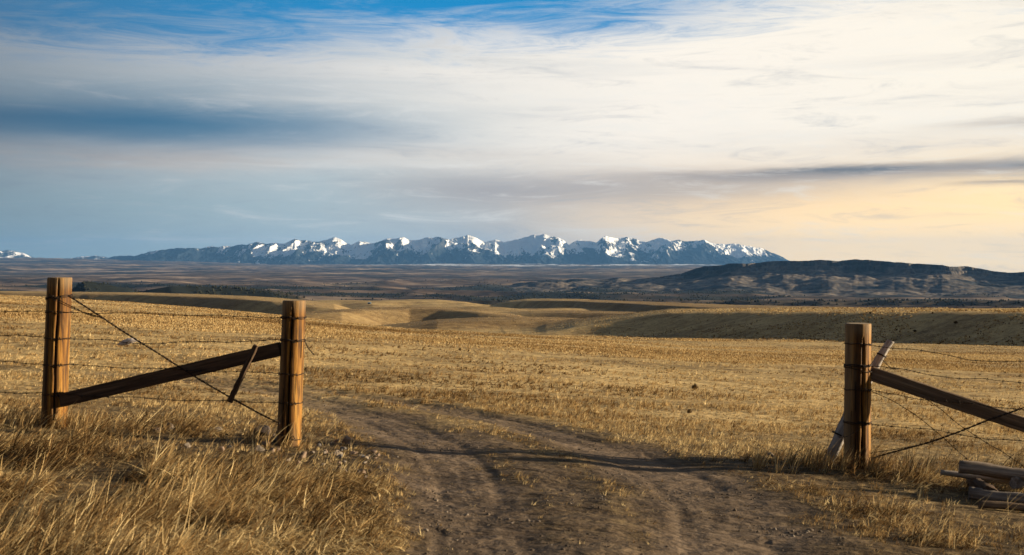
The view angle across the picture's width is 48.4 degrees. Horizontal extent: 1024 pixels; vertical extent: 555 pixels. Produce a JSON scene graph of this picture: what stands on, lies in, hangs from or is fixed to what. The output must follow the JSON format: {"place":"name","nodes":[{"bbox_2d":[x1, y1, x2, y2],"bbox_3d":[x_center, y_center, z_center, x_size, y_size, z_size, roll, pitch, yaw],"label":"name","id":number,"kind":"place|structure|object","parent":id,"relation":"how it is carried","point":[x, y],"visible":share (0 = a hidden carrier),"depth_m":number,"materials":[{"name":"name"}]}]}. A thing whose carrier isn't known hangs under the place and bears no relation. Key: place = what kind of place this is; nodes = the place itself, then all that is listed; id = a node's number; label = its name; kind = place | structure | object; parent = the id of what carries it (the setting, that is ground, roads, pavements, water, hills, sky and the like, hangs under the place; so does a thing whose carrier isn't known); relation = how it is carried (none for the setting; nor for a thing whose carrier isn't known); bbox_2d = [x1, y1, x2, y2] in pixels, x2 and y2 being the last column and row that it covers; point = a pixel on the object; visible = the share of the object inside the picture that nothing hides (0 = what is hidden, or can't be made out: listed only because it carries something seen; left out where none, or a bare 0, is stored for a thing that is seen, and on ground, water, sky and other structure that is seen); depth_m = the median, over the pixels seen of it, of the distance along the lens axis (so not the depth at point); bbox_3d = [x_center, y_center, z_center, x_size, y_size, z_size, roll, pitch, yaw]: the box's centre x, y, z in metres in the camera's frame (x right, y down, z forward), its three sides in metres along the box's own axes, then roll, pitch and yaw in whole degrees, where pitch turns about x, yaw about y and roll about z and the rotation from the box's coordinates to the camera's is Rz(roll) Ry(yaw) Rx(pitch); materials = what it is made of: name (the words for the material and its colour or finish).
{"place":"outdoors","nodes":[
{"label":"outdoors","id":0,"kind":"place"},
{"bbox_2d":[0,250,107,258],"bbox_3d":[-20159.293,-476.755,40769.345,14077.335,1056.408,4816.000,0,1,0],"label":"mountains","id":1,"kind":"structure","parent":0,"point":[9,254],"depth_m":40609.43,"materials":[{"name":"white snow"}]},
{"bbox_2d":[108,234,788,263],"bbox_3d":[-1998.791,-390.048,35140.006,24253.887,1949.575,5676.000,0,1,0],"label":"mountain range","id":2,"kind":"structure","parent":0,"point":[537,249],"depth_m":34556.66,"materials":[{"name":"stone"}]},
{"bbox_2d":[267,261,747,264],"bbox_3d":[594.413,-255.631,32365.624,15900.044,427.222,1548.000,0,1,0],"label":"foothills","id":3,"kind":"structure","parent":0,"point":[498,262],"depth_m":32442.98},
{"bbox_2d":[0,258,1023,554],"bbox_3d":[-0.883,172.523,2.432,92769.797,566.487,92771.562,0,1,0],"label":"ground","id":4,"kind":"structure","parent":0,"point":[680,530],"depth_m":16.27,"materials":[{"name":"yellow plant"}]},
{"bbox_2d":[41,277,72,427],"bbox_3d":[-4.311,0.861,10.763,0.312,1.728,0.254,0,1,0],"label":"fence post","id":5,"kind":"object","parent":4,"relation":"on","point":[56,351],"visible":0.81,"depth_m":10.67,"materials":[{"name":"brown wood"}]},
{"bbox_2d":[49,294,98,317],"bbox_3d":[-4.072,0.263,10.592,0.521,0.216,0.014,0,1,10],"label":"brace wire","id":6,"kind":"object","parent":5,"relation":"hanging from","point":[71,306],"visible":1,"depth_m":10.60,"materials":[{"name":"black metal"}]},
{"bbox_2d":[51,298,103,319],"bbox_3d":[-4.040,0.289,10.579,0.534,0.200,0.011,0,1,10],"label":"brace wire","id":7,"kind":"object","parent":5,"relation":"hanging from","point":[77,310],"visible":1,"depth_m":10.58,"materials":[{"name":"black metal"}]},
{"bbox_2d":[2,390,277,403],"bbox_3d":[-4.038,1.105,10.651,3.947,0.081,0.133,0,1,13],"label":"barbed wire","id":8,"kind":"object","parent":5,"relation":"attached to","point":[37,392],"visible":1,"depth_m":10.49,"materials":[{"name":"metal"}]},
{"bbox_2d":[0,359,279,373],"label":"barbed wire","id":9,"kind":"object","parent":5,"relation":"attached to","point":[84,365],"visible":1,"depth_m":10.48,"materials":[{"name":"metal"}]},
{"bbox_2d":[0,333,280,345],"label":"barbed wire","id":10,"kind":"object","parent":5,"relation":"attached to","point":[275,339],"visible":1,"depth_m":10.48,"materials":[{"name":"black metal"}]},
{"bbox_2d":[2,309,282,319],"bbox_3d":[-4.016,0.336,10.637,3.982,0.085,0.142,0,1,13],"label":"barbed wire","id":11,"kind":"object","parent":5,"relation":"attached to","point":[148,313],"visible":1,"depth_m":10.47,"materials":[{"name":"black metal"}]},
{"bbox_2d":[59,342,280,406],"bbox_3d":[-3.168,0.901,10.524,2.226,0.132,0.094,-13,-1,10],"label":"brace rail","id":12,"kind":"object","parent":5,"relation":"attached to","point":[217,363],"visible":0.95,"depth_m":10.48,"materials":[{"name":"brown wood"}]},
{"bbox_2d":[117,338,136,345],"bbox_3d":[-3.583,0.601,10.624,0.195,0.071,0.044,0,1,0],"label":"stone","id":13,"kind":"object","parent":4,"relation":"on","point":[129,341],"visible":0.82,"depth_m":10.61,"materials":[{"name":"grey stone"}]},
{"bbox_2d":[254,445,264,453],"bbox_3d":[-2.121,1.442,9.528,0.094,0.077,0.095,13,-17,-19],"label":"stone","id":14,"kind":"object","parent":4,"relation":"on","point":[259,448],"visible":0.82,"depth_m":9.50,"materials":[{"name":"grey stone"}]},
{"bbox_2d":[253,425,270,435],"bbox_3d":[-2.366,1.448,10.776,0.168,0.106,0.156,1,-7,-17],"label":"stone","id":15,"kind":"object","parent":4,"relation":"on","point":[267,429],"visible":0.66,"depth_m":10.73,"materials":[{"name":"grey stone"}]},
{"bbox_2d":[276,300,306,446],"bbox_3d":[-2.013,1.029,10.365,0.289,1.648,0.240,0,1,0],"label":"fence post","id":16,"kind":"object","parent":4,"relation":"on","point":[290,398],"visible":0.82,"depth_m":10.28,"materials":[{"name":"brown wood"}]},
{"bbox_2d":[68,295,279,423],"bbox_3d":[-3.114,0.743,10.435,2.089,1.153,0.025,0,1,10],"label":"brace wire","id":17,"kind":"object","parent":16,"relation":"attached to","point":[163,356],"visible":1,"depth_m":10.44,"materials":[{"name":"black metal"}]},
{"bbox_2d":[227,344,257,402],"bbox_3d":[-2.425,0.867,10.248,0.053,0.583,0.036,26,4,6],"label":"twist stick","id":18,"kind":"object","parent":17,"relation":"attached to","point":[242,374],"visible":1,"depth_m":10.23,"materials":[{"name":"brown wood"}]},
{"bbox_2d":[342,435,352,443],"bbox_3d":[-1.540,1.509,10.600,0.080,0.077,0.110,0,1,29],"label":"stone","id":19,"kind":"object","parent":4,"relation":"on","point":[346,439],"visible":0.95,"depth_m":10.56,"materials":[{"name":"grey stone"}]},
{"bbox_2d":[0,392,987,485],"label":"post foot grass","id":20,"kind":"structure","parent":4,"relation":"on","point":[871,466],"depth_m":10.57,"materials":[{"name":"yellow plant"}]},
{"bbox_2d":[0,388,1023,554],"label":"long grass","id":21,"kind":"structure","parent":4,"relation":"on","point":[263,523],"depth_m":6.97,"materials":[{"name":"yellow plant"}]},
{"bbox_2d":[0,309,1023,554],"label":"pasture grass","id":22,"kind":"structure","parent":4,"relation":"on","point":[706,427],"depth_m":15.88,"materials":[{"name":"yellow plant"}]},
{"bbox_2d":[0,292,1023,372],"bbox_3d":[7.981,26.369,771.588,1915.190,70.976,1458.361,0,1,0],"label":"hill grass","id":23,"kind":"structure","parent":4,"relation":"on","point":[269,325],"depth_m":59.52,"materials":[{"name":"yellow plant"}]},
{"bbox_2d":[0,279,1023,307],"bbox_3d":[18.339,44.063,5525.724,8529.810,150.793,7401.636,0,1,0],"label":"woodland","id":24,"kind":"object","parent":4,"relation":"on","point":[499,300],"visible":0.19,"depth_m":4223.68,"materials":[{"name":"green plant"}]},
{"bbox_2d":[506,259,1023,298],"bbox_3d":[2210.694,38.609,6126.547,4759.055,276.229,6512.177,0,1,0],"label":"mesa","id":25,"kind":"structure","parent":4,"relation":"on","point":[858,278],"depth_m":6247.16,"materials":[{"name":"grey stone"}]},
{"bbox_2d":[511,307,1023,345],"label":"scrub","id":26,"kind":"object","parent":4,"relation":"on","point":[866,311],"visible":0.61,"depth_m":246.01,"materials":[{"name":"green plant"}]},
{"bbox_2d":[843,323,871,468],"bbox_3d":[3.285,1.287,10.819,0.272,1.709,0.271,0,1,0],"label":"fence post","id":27,"kind":"object","parent":4,"relation":"on","point":[857,404],"visible":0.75,"depth_m":10.72,"materials":[{"name":"brown wood"}]},
{"bbox_2d":[871,391,968,459],"bbox_3d":[3.821,1.390,10.637,0.903,0.647,0.047,0,1,7],"label":"barbed wire","id":28,"kind":"object","parent":27,"relation":"hanging from","point":[922,420],"visible":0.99,"depth_m":10.64,"materials":[{"name":"metal"}]},
{"bbox_2d":[859,364,1020,383],"bbox_3d":[4.488,0.919,10.520,2.500,0.204,0.049,0,1,8],"label":"barbed wire","id":29,"kind":"object","parent":27,"relation":"attached to","point":[939,376],"visible":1,"depth_m":10.59,"materials":[{"name":"metal"}]},
{"bbox_2d":[858,421,1021,440],"bbox_3d":[4.491,1.469,10.529,2.503,0.248,0.049,0,1,8],"label":"barbed wire","id":30,"kind":"object","parent":27,"relation":"attached to","point":[906,427],"visible":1,"depth_m":10.59,"materials":[{"name":"metal"}]},
{"bbox_2d":[858,343,1023,363],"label":"barbed wire","id":31,"kind":"object","parent":27,"relation":"attached to","point":[989,361],"visible":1,"depth_m":10.57,"materials":[{"name":"black metal"}]},
{"bbox_2d":[858,387,1023,409],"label":"barbed wire","id":32,"kind":"object","parent":27,"relation":"attached to","point":[920,399],"visible":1,"depth_m":10.59,"materials":[{"name":"metal"}]},
{"bbox_2d":[923,397,1023,466],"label":"barbed wire","id":33,"kind":"object","parent":32,"relation":"hanging from","point":[972,433],"visible":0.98,"depth_m":10.59,"materials":[{"name":"grey metal"}]},
{"bbox_2d":[871,367,1023,431],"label":"brace rail","id":34,"kind":"object","parent":27,"relation":"attached to","point":[918,389],"visible":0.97,"depth_m":10.66,"materials":[{"name":"dark weathered timber"}]},
{"bbox_2d":[873,407,1023,457],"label":"brace wire","id":35,"kind":"object","parent":27,"relation":"attached to","point":[989,419],"visible":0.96,"depth_m":10.53,"materials":[{"name":"grey metal"}]},
{"bbox_2d":[825,339,893,463],"bbox_3d":[3.320,1.269,11.014,0.156,1.496,0.129,26,-1,-4],"label":"gate stick","id":36,"kind":"object","parent":4,"relation":"on","point":[878,359],"visible":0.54,"depth_m":10.99,"materials":[{"name":"wood"}]},
{"bbox_2d":[966,478,997,490],"bbox_3d":[3.865,1.733,9.348,0.168,0.162,0.776,0,-1,13],"label":"log","id":37,"kind":"object","parent":4,"relation":"on","point":[976,482],"visible":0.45,"depth_m":9.21,"materials":[{"name":"wood"}]},
{"bbox_2d":[940,470,1009,483],"bbox_3d":[4.081,1.682,9.475,0.978,0.071,0.070,5,2,12],"label":"log","id":38,"kind":"object","parent":37,"relation":"on","point":[960,475],"visible":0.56,"depth_m":9.51,"materials":[{"name":"grey wood"}]},
{"bbox_2d":[968,487,1023,503],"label":"log","id":39,"kind":"object","parent":4,"relation":"on","point":[975,493],"visible":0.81,"depth_m":8.92,"materials":[{"name":"grey wood"}]},
{"bbox_2d":[978,501,1023,511],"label":"log","id":40,"kind":"object","parent":4,"relation":"on","point":[1003,505],"visible":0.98,"depth_m":8.60,"materials":[{"name":"wood"}]},
{"bbox_2d":[0,0,1023,272],"label":"sky","id":41,"kind":"structure","parent":0,"point":[793,130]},
{"bbox_2d":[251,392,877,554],"bbox_3d":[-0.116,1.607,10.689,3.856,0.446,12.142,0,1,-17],"label":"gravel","id":42,"kind":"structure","parent":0,"point":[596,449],"depth_m":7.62,"materials":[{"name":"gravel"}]},
{"bbox_3d":[4.579,1.723,9.674,1.090,0.101,0.100,1,1,11],"label":"log","id":43,"kind":"object","parent":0,"visible":0},
{"bbox_2d":[1009,476,1023,488],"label":"log","id":44,"kind":"object","parent":43,"relation":"on","point":[1015,482],"visible":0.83,"depth_m":9.15,"materials":[{"name":"grey wood"}]},
{"bbox_2d":[958,460,1023,480],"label":"log","id":45,"kind":"object","parent":44,"relation":"on","point":[1000,472],"visible":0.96,"depth_m":9.27,"materials":[{"name":"grey wood"}]}
]}

